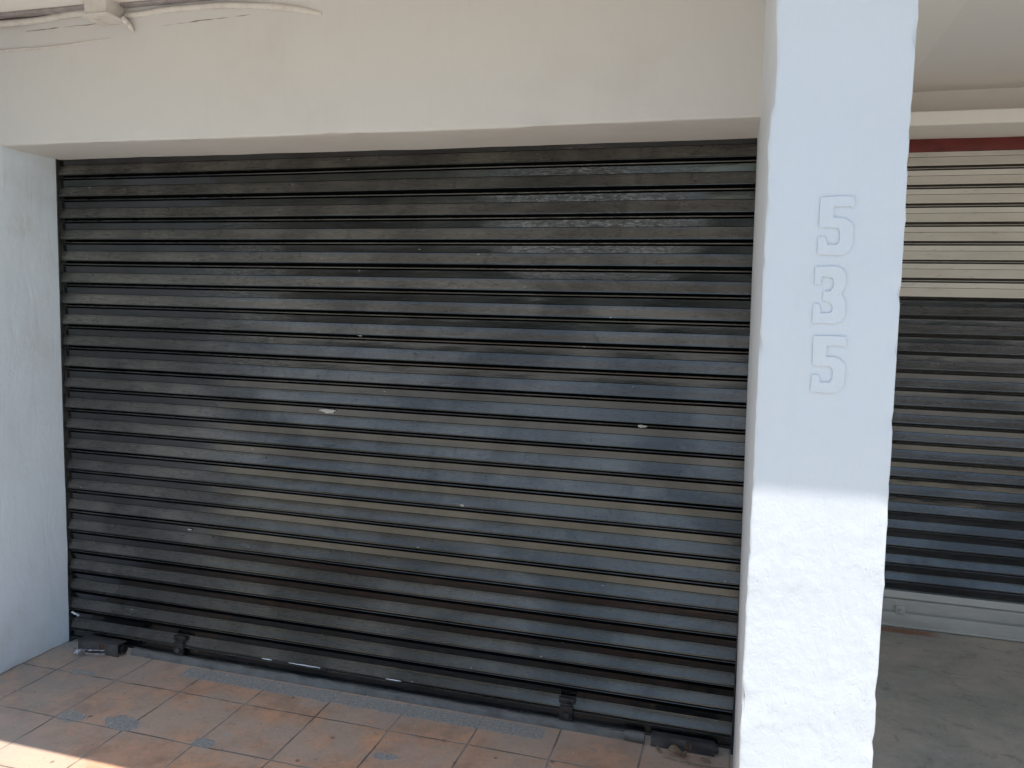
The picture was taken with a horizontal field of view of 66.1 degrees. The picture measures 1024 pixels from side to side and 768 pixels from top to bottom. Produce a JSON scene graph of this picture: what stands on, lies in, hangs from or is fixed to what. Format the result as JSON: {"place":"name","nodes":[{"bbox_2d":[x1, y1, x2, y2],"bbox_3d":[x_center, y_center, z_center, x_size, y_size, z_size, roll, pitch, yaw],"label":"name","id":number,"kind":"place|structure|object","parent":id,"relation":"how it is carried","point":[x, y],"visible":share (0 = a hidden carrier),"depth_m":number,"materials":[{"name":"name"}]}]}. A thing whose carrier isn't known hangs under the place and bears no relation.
{"place":"outdoors","nodes":[
{"label":"outdoors","id":0,"kind":"place"},
{"bbox_2d":[0,639,732,767],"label":"tiled pavement","id":1,"kind":"structure","parent":0,"point":[161,723],"depth_m":2.97,"materials":[{"name":"tile"}]},
{"bbox_2d":[0,145,68,673],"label":"side wall","id":2,"kind":"structure","parent":1,"relation":"on","point":[34,617],"depth_m":3.42,"materials":[{"name":"paint"}]},
{"bbox_2d":[0,0,765,159],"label":"concrete beam","id":3,"kind":"structure","parent":2,"relation":"attached to","point":[351,75],"depth_m":2.75,"materials":[{"name":"paint"}]},
{"bbox_2d":[0,0,321,51],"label":"electrical conduit","id":4,"kind":"object","parent":3,"relation":"attached to","point":[105,12],"visible":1,"depth_m":2.95,"materials":[{"name":"paint"}]},
{"bbox_2d":[56,138,756,754],"bbox_3d":[-0.598,0.168,3.189,2.998,2.235,0.076,3,6,16],"label":"roller shutter","id":5,"kind":"object","parent":3,"relation":"attached to","point":[544,332],"visible":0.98,"depth_m":3.12,"materials":[{"name":"black paint"}]},
{"bbox_2d":[291,663,318,667],"bbox_3d":[-0.882,1.196,3.343,0.152,0.006,0.002,3,6,16],"label":"paper sliver","id":6,"kind":"object","parent":5,"relation":"attached to","point":[304,665],"visible":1,"depth_m":3.34,"materials":[{"name":"white paper"}]},
{"bbox_2d":[319,409,335,412],"bbox_3d":[-0.757,0.112,3.228,0.081,0.018,0.002,3,6,16],"label":"bird dropping","id":7,"kind":"object","parent":5,"relation":"attached to","point":[327,410],"visible":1,"depth_m":3.23,"materials":[{"name":"white"}]},
{"bbox_2d":[72,648,104,654],"bbox_3d":[-1.894,1.201,3.533,0.156,0.031,0.032,2,5,10],"label":"foil wrapper","id":8,"kind":"object","parent":1,"relation":"on","point":[77,650],"visible":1,"depth_m":3.54,"materials":[{"name":"silver metal"}]},
{"bbox_2d":[78,634,127,656],"bbox_3d":[-1.859,1.192,3.582,0.234,0.055,0.062,3,6,16],"label":"lock housing","id":9,"kind":"object","parent":1,"relation":"on","point":[112,647],"visible":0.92,"depth_m":3.56,"materials":[{"name":"black metal"}]},
{"bbox_2d":[131,647,644,742],"bbox_3d":[-0.613,1.264,3.253,2.306,0.041,0.047,3,6,16],"label":"threshold","id":10,"kind":"object","parent":1,"relation":"on","point":[580,727],"visible":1,"depth_m":3.21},
{"bbox_2d":[666,745,681,753],"bbox_3d":[0.589,1.333,2.854,0.065,0.036,0.029,0,6,-16],"label":"dry leaf","id":11,"kind":"object","parent":1,"relation":"on","point":[674,749],"visible":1,"depth_m":2.87,"materials":[{"name":"plant"}]},
{"bbox_2d":[650,731,718,756],"bbox_3d":[0.636,1.327,2.900,0.244,0.043,0.040,3,6,16],"label":"lock housing","id":12,"kind":"object","parent":1,"relation":"on","point":[699,746],"visible":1,"depth_m":2.89,"materials":[{"name":"black metal"}]},
{"bbox_2d":[663,757,723,767],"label":"dry twig","id":13,"kind":"object","parent":1,"relation":"on","point":[692,763],"visible":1,"depth_m":2.80,"materials":[{"name":"brown plant"}]},
{"bbox_2d":[700,756,710,763],"bbox_3d":[0.699,1.346,2.820,0.047,0.022,0.025,3,6,16],"label":"dry leaf","id":14,"kind":"object","parent":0,"point":[706,758],"visible":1,"depth_m":2.82,"materials":[{"name":"brown plant"}]},
{"bbox_2d":[872,625,1023,767],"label":"concrete floor","id":15,"kind":"structure","parent":0,"point":[968,705],"depth_m":3.33,"materials":[{"name":"grey concrete"}]},
{"bbox_2d":[0,647,1021,767],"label":"grit","id":16,"kind":"object","parent":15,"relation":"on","point":[385,727],"visible":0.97,"depth_m":3.06,"materials":[{"name":"stone"}]},
{"bbox_2d":[733,0,917,767],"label":"pillar","id":17,"kind":"structure","parent":15,"relation":"on","point":[831,162],"depth_m":1.68,"materials":[{"name":"paint"}]},
{"bbox_3d":[5.811,0.235,1.767,2.300,2.717,2.940,3,6,16],"label":"end wall","id":18,"kind":"object","parent":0,"visible":0},
{"bbox_2d":[909,87,1023,152],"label":"lintel","id":19,"kind":"structure","parent":18,"relation":"attached to","point":[970,120],"depth_m":3.77,"materials":[{"name":"white paint"}]},
{"bbox_2d":[881,150,1023,641],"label":"roller shutter","id":20,"kind":"object","parent":19,"relation":"attached to","point":[954,557],"visible":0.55,"depth_m":3.98,"materials":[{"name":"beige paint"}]},
{"bbox_3d":[-1.446,-3.470,5.051,28.000,3.318,4.300,3,6,16],"label":"upper storey","id":21,"kind":"object","parent":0,"visible":0},
{"bbox_2d":[0,0,1023,91],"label":"canopy","id":22,"kind":"object","parent":21,"relation":"attached to","point":[979,44],"visible":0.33,"depth_m":3.21,"materials":[{"name":"paint"}]},
{"bbox_2d":[914,0,967,72],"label":"cross beam","id":23,"kind":"structure","parent":22,"relation":"attached to","point":[936,18],"depth_m":2.89,"materials":[{"name":"paint"}]}
]}

